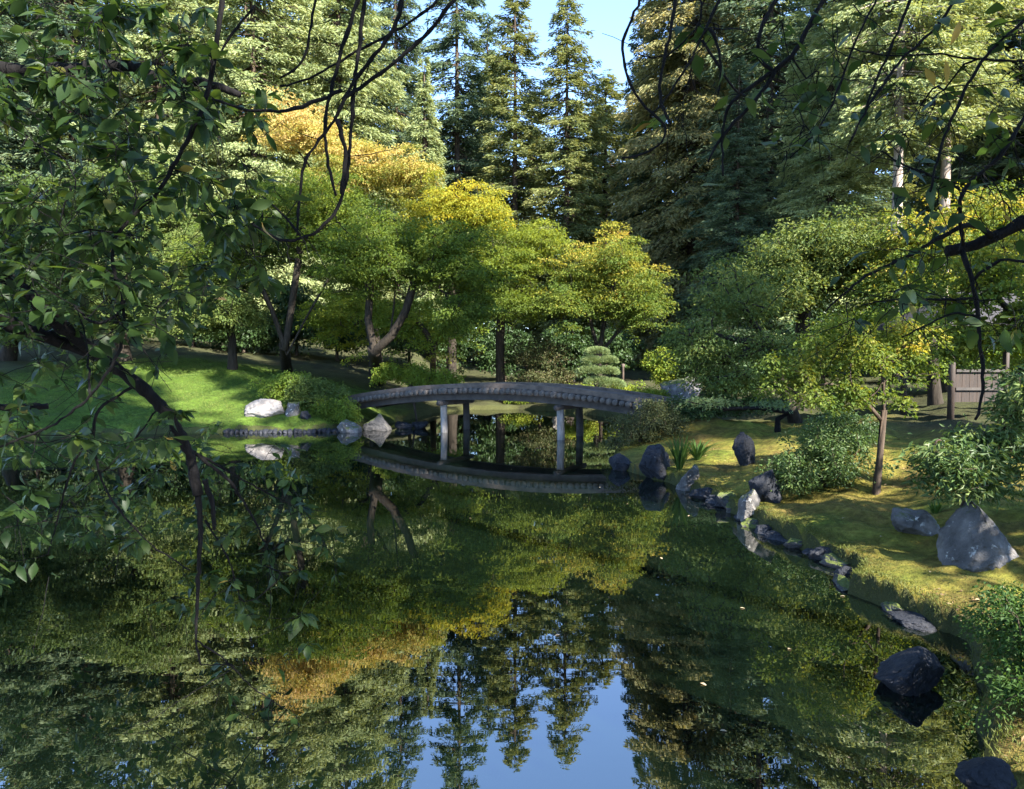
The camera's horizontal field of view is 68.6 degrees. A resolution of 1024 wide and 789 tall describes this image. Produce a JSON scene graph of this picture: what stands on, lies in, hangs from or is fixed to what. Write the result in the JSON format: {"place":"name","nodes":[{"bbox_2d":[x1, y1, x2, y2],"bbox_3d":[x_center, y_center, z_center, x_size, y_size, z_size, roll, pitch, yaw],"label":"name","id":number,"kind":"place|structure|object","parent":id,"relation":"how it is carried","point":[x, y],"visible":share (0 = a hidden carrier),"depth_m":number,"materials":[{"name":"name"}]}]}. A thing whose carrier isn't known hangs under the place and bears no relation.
{"place":"outdoors","nodes":[
{"label":"outdoors","id":0,"kind":"place"},
{"bbox_2d":[0,409,985,788],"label":"water","id":1,"kind":"structure","parent":0,"point":[510,599],"depth_m":5.81,"materials":[{"name":"green liquid"}]},
{"bbox_2d":[337,419,361,432],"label":"rock","id":2,"kind":"object","parent":1,"relation":"in","point":[345,426],"visible":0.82,"depth_m":22.12,"materials":[{"name":"grey stone"}]},
{"bbox_2d":[362,413,391,430],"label":"rock","id":3,"kind":"object","parent":1,"relation":"in","point":[378,422],"visible":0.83,"depth_m":22.77,"materials":[{"name":"stone"}]},
{"bbox_2d":[638,444,669,480],"bbox_3d":[2.607,1.315,13.675,0.616,0.805,0.660,0,3,0],"label":"rock","id":4,"kind":"object","parent":1,"relation":"in","point":[654,461],"visible":0.87,"depth_m":13.48,"materials":[{"name":"stone"}]},
{"bbox_2d":[874,646,944,695],"bbox_3d":[2.640,1.879,5.081,0.504,0.320,0.356,-2,3,-29],"label":"rock","id":5,"kind":"object","parent":1,"relation":"in","point":[916,671],"visible":0.9,"depth_m":4.95,"materials":[{"name":"stone"}]},
{"bbox_2d":[0,331,1023,788],"bbox_3d":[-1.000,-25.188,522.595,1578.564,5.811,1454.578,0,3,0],"label":"ground","id":6,"kind":"structure","parent":0,"point":[720,433],"depth_m":15.70,"materials":[{"name":"plant"}]},
{"bbox_2d":[0,0,81,288],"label":"conifer","id":7,"kind":"object","parent":6,"relation":"on","point":[5,15],"visible":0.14,"depth_m":42.15,"materials":[{"name":"green plant"}]},
{"bbox_2d":[0,160,115,360],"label":"broadleaf tree","id":8,"kind":"object","parent":6,"relation":"on","point":[8,350],"visible":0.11,"depth_m":27.57,"materials":[{"name":"green plant"}]},
{"bbox_2d":[0,0,172,327],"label":"conifer","id":9,"kind":"object","parent":6,"relation":"on","point":[55,48],"visible":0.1,"depth_m":42.59,"materials":[{"name":"green plant"}]},
{"bbox_2d":[9,151,233,361],"bbox_3d":[-14.965,-5.272,29.142,6.377,8.179,7.612,1,3,25],"label":"broadleaf tree","id":10,"kind":"object","parent":6,"relation":"on","point":[165,228],"visible":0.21,"depth_m":27.94,"materials":[{"name":"green plant"}]},
{"bbox_2d":[53,0,251,304],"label":"conifer","id":11,"kind":"object","parent":6,"relation":"on","point":[143,51],"visible":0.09,"depth_m":45.13,"materials":[{"name":"green plant"}]},
{"bbox_2d":[0,356,371,432],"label":"grass","id":12,"kind":"structure","parent":6,"relation":"on","point":[194,378],"depth_m":25.17,"materials":[{"name":"plant"}]},
{"bbox_2d":[127,220,282,369],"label":"broadleaf tree","id":13,"kind":"object","parent":6,"relation":"on","point":[247,309],"visible":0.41,"depth_m":27.40,"materials":[{"name":"green plant"}]},
{"bbox_2d":[0,0,483,732],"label":"cherry tree","id":14,"kind":"object","parent":6,"relation":"on","point":[56,84],"visible":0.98,"depth_m":3.53,"materials":[{"name":"green plant"}]},
{"bbox_2d":[214,2,272,210],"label":"conifer","id":15,"kind":"object","parent":6,"relation":"on","point":[244,8],"depth_m":72.34,"materials":[{"name":"green plant"}]},
{"bbox_2d":[195,308,300,353],"bbox_3d":[-12.890,-3.062,36.403,5.138,2.564,3.140,0,3,0],"label":"evergreen shrub","id":16,"kind":"object","parent":6,"relation":"on","point":[244,340],"visible":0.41,"depth_m":36.18,"materials":[{"name":"green plant"}]},
{"bbox_2d":[162,0,347,318],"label":"conifer","id":17,"kind":"object","parent":6,"relation":"on","point":[237,54],"visible":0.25,"depth_m":47.02,"materials":[{"name":"green plant"}]},
{"bbox_2d":[244,399,284,417],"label":"boulder","id":18,"kind":"object","parent":6,"relation":"on","point":[262,408],"visible":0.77,"depth_m":22.75,"materials":[{"name":"stone"}]},
{"bbox_2d":[166,164,390,373],"bbox_3d":[-8.324,-4.377,26.996,7.187,7.775,6.351,2,3,34],"label":"maple tree","id":19,"kind":"object","parent":6,"relation":"on","point":[327,202],"visible":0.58,"depth_m":26.61,"materials":[{"name":"green plant"}]},
{"bbox_2d":[248,367,310,400],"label":"shrub","id":20,"kind":"object","parent":6,"relation":"on","point":[273,388],"visible":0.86,"depth_m":23.77,"materials":[{"name":"green plant"}]},
{"bbox_2d":[259,283,326,355],"bbox_3d":[-10.736,-3.743,37.896,4.132,3.803,3.564,0,3,0],"label":"evergreen shrub","id":21,"kind":"object","parent":6,"relation":"on","point":[283,302],"visible":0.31,"depth_m":37.30,"materials":[{"name":"green plant"}]},
{"bbox_2d":[285,402,300,416],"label":"rock","id":22,"kind":"object","parent":6,"relation":"on","point":[293,409],"visible":0.87,"depth_m":22.73,"materials":[{"name":"grey stone"}]},
{"bbox_2d":[283,372,350,414],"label":"shrub","id":23,"kind":"object","parent":6,"relation":"on","point":[311,390],"visible":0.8,"depth_m":23.08,"materials":[{"name":"green plant"}]},
{"bbox_2d":[291,306,366,360],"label":"evergreen shrub","id":24,"kind":"object","parent":6,"relation":"on","point":[343,339],"visible":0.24,"depth_m":37.20,"materials":[{"name":"green plant"}]},
{"bbox_2d":[309,393,363,423],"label":"shrub","id":25,"kind":"object","parent":6,"relation":"on","point":[342,412],"visible":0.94,"depth_m":22.63,"materials":[{"name":"green plant"}]},
{"bbox_2d":[262,0,421,327],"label":"conifer","id":26,"kind":"object","parent":6,"relation":"on","point":[333,26],"visible":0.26,"depth_m":49.69,"materials":[{"name":"green plant"}]},
{"bbox_2d":[238,85,445,375],"bbox_3d":[-7.467,-6.806,33.075,9.194,12.246,6.145,0,3,0],"label":"maple tree","id":27,"kind":"object","parent":6,"relation":"on","point":[412,172],"visible":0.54,"depth_m":32.25,"materials":[{"name":"yellow plant"}]},
{"bbox_2d":[323,0,442,303],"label":"conifer","id":28,"kind":"object","parent":6,"relation":"on","point":[377,9],"visible":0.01,"depth_m":71.15,"materials":[{"name":"green plant"}]},
{"bbox_2d":[293,284,488,374],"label":"maple tree","id":29,"kind":"object","parent":6,"relation":"on","point":[339,314],"visible":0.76,"depth_m":29.48,"materials":[{"name":"green plant"}]},
{"bbox_2d":[360,0,446,336],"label":"conifer","id":30,"kind":"object","parent":6,"relation":"on","point":[404,42],"visible":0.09,"depth_m":55.36,"materials":[{"name":"green plant"}]},
{"bbox_2d":[291,203,518,385],"bbox_3d":[-4.883,-3.183,27.001,6.744,6.536,11.625,-2,4,-38],"label":"maple tree","id":31,"kind":"object","parent":6,"relation":"on","point":[359,268],"visible":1,"depth_m":24.40,"materials":[{"name":"green plant"}]},
{"bbox_2d":[379,300,444,369],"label":"evergreen shrub","id":32,"kind":"object","parent":6,"relation":"on","point":[397,347],"visible":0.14,"depth_m":37.77,"materials":[{"name":"green plant"}]},
{"bbox_2d":[369,360,465,418],"bbox_3d":[-3.364,-0.056,26.863,3.396,2.534,2.253,0,3,0],"label":"shrub","id":33,"kind":"object","parent":6,"relation":"on","point":[414,376],"visible":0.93,"depth_m":26.45,"materials":[{"name":"green plant"}]},
{"bbox_2d":[400,56,447,356],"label":"conifer","id":34,"kind":"object","parent":6,"relation":"on","point":[433,148],"visible":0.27,"depth_m":44.07,"materials":[{"name":"green plant"}]},
{"bbox_2d":[423,318,481,374],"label":"evergreen shrub","id":35,"kind":"object","parent":6,"relation":"on","point":[462,348],"visible":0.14,"depth_m":43.44,"materials":[{"name":"green plant"}]},
{"bbox_2d":[392,169,516,378],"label":"maple tree","id":36,"kind":"object","parent":6,"relation":"on","point":[474,211],"visible":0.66,"depth_m":30.53,"materials":[{"name":"yellow plant"}]},
{"bbox_2d":[405,0,512,354],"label":"conifer","id":37,"kind":"object","parent":6,"relation":"on","point":[459,116],"visible":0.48,"depth_m":58.29,"materials":[{"name":"green plant"}]},
{"bbox_2d":[449,12,525,327],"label":"conifer","id":38,"kind":"object","parent":6,"relation":"on","point":[487,37],"visible":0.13,"depth_m":64.28,"materials":[{"name":"green plant"}]},
{"bbox_2d":[449,85,536,357],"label":"conifer","id":39,"kind":"object","parent":6,"relation":"on","point":[493,153],"visible":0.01,"depth_m":73.93,"materials":[{"name":"green plant"}]},
{"bbox_2d":[470,320,536,380],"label":"evergreen shrub","id":40,"kind":"object","parent":6,"relation":"on","point":[488,360],"visible":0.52,"depth_m":41.53,"materials":[{"name":"green plant"}]},
{"bbox_2d":[348,382,670,439],"bbox_3d":[-0.504,0.841,21.992,10.141,2.385,1.800,2,3,31],"label":"footbridge","id":41,"kind":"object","parent":6,"relation":"on","point":[579,398],"visible":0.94,"depth_m":21.07,"materials":[{"name":"grey wood"}]},
{"bbox_2d":[455,199,578,402],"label":"maple tree","id":42,"kind":"object","parent":6,"relation":"on","point":[519,257],"visible":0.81,"depth_m":31.18,"materials":[{"name":"green plant"}]},
{"bbox_2d":[463,0,584,368],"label":"conifer","id":43,"kind":"object","parent":6,"relation":"on","point":[499,73],"visible":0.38,"depth_m":54.40,"materials":[{"name":"green plant"}]},
{"bbox_2d":[493,91,559,332],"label":"conifer","id":44,"kind":"object","parent":6,"relation":"on","point":[544,209],"visible":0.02,"depth_m":74.73,"materials":[{"name":"green plant"}]},
{"bbox_2d":[501,330,587,383],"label":"shrub","id":45,"kind":"object","parent":6,"relation":"on","point":[537,376],"visible":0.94,"depth_m":32.56,"materials":[{"name":"green plant"}]},
{"bbox_2d":[528,320,593,381],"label":"evergreen shrub","id":46,"kind":"object","parent":6,"relation":"on","point":[576,345],"visible":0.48,"depth_m":40.30,"materials":[{"name":"green plant"}]},
{"bbox_2d":[504,0,619,368],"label":"conifer","id":47,"kind":"object","parent":6,"relation":"on","point":[571,216],"visible":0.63,"depth_m":52.50,"materials":[{"name":"green plant"}]},
{"bbox_2d":[548,69,643,350],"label":"conifer","id":48,"kind":"object","parent":6,"relation":"on","point":[610,110],"visible":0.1,"depth_m":60.38,"materials":[{"name":"green plant"}]},
{"bbox_2d":[569,100,624,333],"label":"conifer","id":49,"kind":"object","parent":6,"relation":"on","point":[608,152],"visible":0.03,"depth_m":71.62,"materials":[{"name":"green plant"}]},
{"bbox_2d":[575,346,626,387],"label":"cloud pruned pine","id":50,"kind":"object","parent":6,"relation":"on","point":[602,380],"visible":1,"depth_m":28.74,"materials":[{"name":"green plant"}]},
{"bbox_2d":[521,220,683,386],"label":"maple tree","id":51,"kind":"object","parent":6,"relation":"on","point":[634,299],"visible":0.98,"depth_m":30.53,"materials":[{"name":"green plant"}]},
{"bbox_2d":[577,326,646,377],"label":"evergreen shrub","id":52,"kind":"object","parent":6,"relation":"on","point":[622,348],"visible":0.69,"depth_m":40.62,"materials":[{"name":"green plant"}]},
{"bbox_2d":[609,453,631,470],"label":"rock","id":53,"kind":"object","parent":6,"relation":"on","point":[619,462],"visible":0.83,"depth_m":14.66,"materials":[{"name":"stone"}]},
{"bbox_2d":[598,0,685,366],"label":"conifer","id":54,"kind":"object","parent":6,"relation":"on","point":[639,180],"visible":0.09,"depth_m":53.75,"materials":[{"name":"green plant"}]},
{"bbox_2d":[600,397,692,452],"bbox_3d":[3.014,0.656,16.817,2.150,1.234,1.854,0,3,0],"label":"azalea","id":55,"kind":"object","parent":6,"relation":"on","point":[667,421],"visible":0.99,"depth_m":16.60,"materials":[{"name":"green plant"}]},
{"bbox_2d":[633,384,670,396],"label":"shrub","id":56,"kind":"object","parent":6,"relation":"on","point":[654,391],"visible":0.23,"depth_m":26.80,"materials":[{"name":"green plant"}]},
{"bbox_2d":[639,345,686,386],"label":"shrub","id":57,"kind":"object","parent":6,"relation":"on","point":[659,373],"visible":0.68,"depth_m":29.62,"materials":[{"name":"green plant"}]},
{"bbox_2d":[661,433,697,469],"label":"iris clump","id":58,"kind":"object","parent":6,"relation":"on","point":[680,454],"visible":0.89,"depth_m":13.27,"materials":[{"name":"plant"}]},
{"bbox_2d":[660,376,701,407],"bbox_3d":[6.207,0.008,27.436,1.515,1.365,0.706,0,3,0],"label":"boulder","id":59,"kind":"object","parent":6,"relation":"on","point":[673,387],"visible":0.38,"depth_m":27.34,"materials":[{"name":"grey stone"}]},
{"bbox_2d":[676,464,699,490],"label":"rock","id":60,"kind":"object","parent":6,"relation":"on","point":[689,478],"visible":0.76,"depth_m":12.37,"materials":[{"name":"grey stone"}]},
{"bbox_2d":[592,0,785,368],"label":"conifer","id":61,"kind":"object","parent":6,"relation":"on","point":[670,216],"visible":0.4,"depth_m":48.78,"materials":[{"name":"green plant"}]},
{"bbox_2d":[683,437,717,459],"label":"fern","id":62,"kind":"object","parent":6,"relation":"on","point":[698,451],"visible":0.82,"depth_m":14.26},
{"bbox_2d":[689,487,712,498],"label":"rock","id":63,"kind":"object","parent":6,"relation":"on","point":[701,493],"visible":0.59,"depth_m":11.71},
{"bbox_2d":[651,387,790,421],"bbox_3d":[5.069,0.296,18.013,3.594,0.988,2.062,0,3,0],"label":"dark shrub","id":64,"kind":"object","parent":6,"relation":"on","point":[700,413],"visible":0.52,"depth_m":17.91,"materials":[{"name":"green plant"}]},
{"bbox_2d":[678,327,768,397],"bbox_3d":[8.421,-1.126,29.333,3.941,3.076,3.146,0,3,0],"label":"evergreen shrub","id":65,"kind":"object","parent":6,"relation":"on","point":[709,390],"visible":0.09,"depth_m":29.05,"materials":[{"name":"green plant"}]},
{"bbox_2d":[716,491,735,507],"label":"rock","id":66,"kind":"object","parent":6,"relation":"on","point":[722,498],"visible":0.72,"depth_m":10.96,"materials":[{"name":"stone"}]},
{"bbox_2d":[684,57,781,375],"bbox_3d":[11.717,-9.094,39.435,6.519,17.153,5.806,2,4,41],"label":"conifer","id":67,"kind":"object","parent":6,"relation":"on","point":[723,228],"visible":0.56,"depth_m":39.13,"materials":[{"name":"green plant"}]},
{"bbox_2d":[674,394,796,432],"bbox_3d":[4.805,0.453,16.140,2.727,0.936,1.036,0,3,-7],"label":"flat pine bough","id":68,"kind":"object","parent":6,"relation":"on","point":[761,405],"visible":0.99,"depth_m":16.18,"materials":[{"name":"plant"}]},
{"bbox_2d":[646,251,832,422],"bbox_3d":[5.409,-1.292,18.097,4.146,4.414,3.362,0,3,0],"label":"leaning tree","id":69,"kind":"object","parent":6,"relation":"on","point":[726,303],"visible":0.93,"depth_m":17.83,"materials":[{"name":"green plant"}]},
{"bbox_2d":[732,431,754,465],"bbox_3d":[3.980,0.998,12.844,0.311,0.716,0.362,3,4,44],"label":"boulder","id":70,"kind":"object","parent":6,"relation":"on","point":[743,447],"visible":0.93,"depth_m":12.73,"materials":[{"name":"stone"}]},
{"bbox_2d":[737,489,759,521],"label":"rock","id":71,"kind":"object","parent":6,"relation":"on","point":[748,503],"visible":0.94,"depth_m":10.03,"materials":[{"name":"grey stone"}]},
{"bbox_2d":[665,0,858,347],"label":"conifer","id":72,"kind":"object","parent":6,"relation":"on","point":[772,118],"visible":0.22,"depth_m":45.42,"materials":[{"name":"green plant"}]},
{"bbox_2d":[748,469,781,502],"bbox_3d":[3.511,1.325,10.453,0.370,0.582,0.433,-1,3,-28],"label":"boulder","id":73,"kind":"object","parent":6,"relation":"on","point":[764,484],"visible":0.81,"depth_m":10.34,"materials":[{"name":"stone"}]},
{"bbox_2d":[764,530,787,541],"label":"ledge stone","id":74,"kind":"object","parent":6,"relation":"on","point":[774,535],"visible":0.64,"depth_m":9.12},
{"bbox_2d":[694,200,904,410],"bbox_3d":[8.704,-2.405,21.603,6.138,5.895,4.705,-1,3,-11],"label":"broadleaf tree","id":75,"kind":"object","parent":6,"relation":"on","point":[811,262],"visible":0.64,"depth_m":20.77,"materials":[{"name":"green plant"}]},
{"bbox_2d":[602,0,1023,419],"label":"cherry tree","id":76,"kind":"object","parent":6,"relation":"on","point":[999,147],"visible":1,"depth_m":3.05,"materials":[{"name":"green plant"}]},
{"bbox_2d":[768,300,870,378],"bbox_3d":[13.023,-2.221,31.852,4.171,3.659,3.040,0,3,0],"label":"evergreen shrub","id":77,"kind":"object","parent":6,"relation":"on","point":[787,331],"visible":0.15,"depth_m":31.49,"materials":[{"name":"green plant"}]},
{"bbox_2d":[808,546,832,559],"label":"ledge stone","id":78,"kind":"object","parent":6,"relation":"on","point":[816,553],"visible":0.42,"depth_m":8.17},
{"bbox_2d":[754,0,887,298],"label":"conifer","id":79,"kind":"object","parent":6,"relation":"on","point":[827,86],"visible":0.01,"depth_m":68.92,"materials":[{"name":"green plant"}]},
{"bbox_2d":[754,417,895,498],"bbox_3d":[4.346,0.874,10.668,1.883,1.146,1.345,0,3,0],"label":"leafy shrub","id":80,"kind":"object","parent":6,"relation":"on","point":[794,466],"visible":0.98,"depth_m":10.48,"materials":[{"name":"green plant"}]},
{"bbox_2d":[632,419,1023,763],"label":"leaf litter","id":81,"kind":"object","parent":6,"relation":"on","point":[961,590],"visible":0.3,"depth_m":12.28,"materials":[{"name":"plant"}]},
{"bbox_2d":[759,0,906,376],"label":"conifer","id":82,"kind":"object","parent":6,"relation":"on","point":[807,200],"visible":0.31,"depth_m":37.94,"materials":[{"name":"green plant"}]},
{"bbox_2d":[819,553,849,568],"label":"ledge stone","id":83,"kind":"object","parent":6,"relation":"on","point":[831,560],"visible":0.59,"depth_m":7.89,"materials":[{"name":"stone"}]},
{"bbox_2d":[794,407,879,457],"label":"round shrub","id":84,"kind":"object","parent":6,"relation":"on","point":[837,424],"visible":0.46,"depth_m":11.83,"materials":[{"name":"green plant"}]},
{"bbox_2d":[832,573,849,590],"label":"ledge stone","id":85,"kind":"object","parent":6,"relation":"on","point":[841,582],"visible":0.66,"depth_m":7.21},
{"bbox_2d":[833,565,853,578],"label":"ledge stone","id":86,"kind":"object","parent":6,"relation":"on","point":[845,570],"visible":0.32,"depth_m":7.48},
{"bbox_2d":[789,1,908,313],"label":"conifer","id":87,"kind":"object","parent":6,"relation":"on","point":[882,203],"visible":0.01,"depth_m":67.66,"materials":[{"name":"green plant"}]},
{"bbox_2d":[751,299,956,494],"bbox_3d":[4.658,0.050,10.248,2.806,2.670,1.705,0,3,0],"label":"slim maple","id":88,"kind":"object","parent":6,"relation":"on","point":[811,385],"visible":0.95,"depth_m":10.03,"materials":[{"name":"green plant"}]},
{"bbox_2d":[846,27,936,312],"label":"conifer","id":89,"kind":"object","parent":6,"relation":"on","point":[908,186],"visible":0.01,"depth_m":74.22,"materials":[{"name":"green plant"}]},
{"bbox_2d":[880,601,904,612],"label":"ledge stone","id":90,"kind":"object","parent":6,"relation":"on","point":[887,607],"visible":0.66,"depth_m":6.48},
{"bbox_2d":[808,0,1013,379],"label":"conifer","id":91,"kind":"object","parent":6,"relation":"on","point":[846,130],"visible":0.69,"depth_m":31.75,"materials":[{"name":"green plant"}]},
{"bbox_2d":[889,611,936,632],"bbox_3d":[3.324,1.892,6.227,0.346,0.125,0.424,1,3,24],"label":"ledge stone","id":92,"kind":"object","parent":6,"relation":"on","point":[916,621],"visible":0.8,"depth_m":6.16,"materials":[{"name":"stone"}]},
{"bbox_2d":[891,507,939,535],"bbox_3d":[4.431,1.435,8.192,0.524,0.400,0.364,2,4,38],"label":"boulder","id":93,"kind":"object","parent":6,"relation":"on","point":[922,522],"visible":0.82,"depth_m":8.10,"materials":[{"name":"grey stone"}]},
{"bbox_2d":[809,289,1023,391],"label":"broadleaf tree","id":94,"kind":"object","parent":6,"relation":"on","point":[995,355],"visible":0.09,"depth_m":23.39,"materials":[{"name":"green plant"}]},
{"bbox_2d":[875,19,977,270],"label":"conifer","id":95,"kind":"object","parent":6,"relation":"on","point":[923,169],"visible":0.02,"depth_m":76.08,"materials":[{"name":"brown plant"}]},
{"bbox_2d":[834,175,1023,405],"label":"maple tree","id":96,"kind":"object","parent":6,"relation":"on","point":[874,284],"visible":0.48,"depth_m":19.13,"materials":[{"name":"green plant"}]},
{"bbox_2d":[851,0,1023,297],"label":"conifer","id":97,"kind":"object","parent":6,"relation":"on","point":[993,66],"visible":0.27,"depth_m":33.05,"materials":[{"name":"green plant"}]},
{"bbox_2d":[875,292,1021,419],"bbox_3d":[10.923,-0.796,17.482,3.500,3.187,3.000,0,3,0],"label":"garden shelter","id":98,"kind":"object","parent":6,"relation":"on","point":[966,387],"visible":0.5,"depth_m":16.50,"materials":[{"name":"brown wood"}]},
{"bbox_2d":[887,0,1023,368],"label":"conifer","id":99,"kind":"object","parent":6,"relation":"on","point":[980,162],"visible":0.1,"depth_m":37.11,"materials":[{"name":"green plant"}]},
{"bbox_2d":[890,364,1023,513],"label":"leafy shrub","id":100,"kind":"object","parent":6,"relation":"on","point":[973,464],"visible":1,"depth_m":7.59,"materials":[{"name":"green plant"}]},
{"bbox_2d":[892,233,1023,377],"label":"maple tree","id":101,"kind":"object","parent":6,"relation":"on","point":[997,289],"visible":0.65,"depth_m":13.50,"materials":[{"name":"green plant"}]},
{"bbox_2d":[936,499,1018,571],"bbox_3d":[4.440,1.356,7.090,0.686,0.708,0.578,0,3,0],"label":"boulder","id":102,"kind":"object","parent":6,"relation":"on","point":[971,538],"visible":0.91,"depth_m":6.98,"materials":[{"name":"grey stone"}]},
{"bbox_2d":[954,756,1016,788],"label":"rock","id":103,"kind":"object","parent":6,"relation":"on","point":[992,772],"visible":1,"depth_m":3.54,"materials":[{"name":"stone"}]},
{"bbox_2d":[952,579,1023,733],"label":"leafy shrub","id":104,"kind":"object","parent":6,"relation":"on","point":[1010,607],"visible":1,"depth_m":4.43,"materials":[{"name":"green plant"}]},
{"bbox_2d":[997,59,1023,289],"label":"conifer","id":105,"kind":"object","parent":6,"relation":"on","point":[1017,170],"visible":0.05,"depth_m":36.86,"materials":[{"name":"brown plant"}]},
{"bbox_2d":[100,0,1020,343],"label":"sky","id":106,"kind":"structure","parent":0,"point":[609,17],"materials":[{"name":"blue"}]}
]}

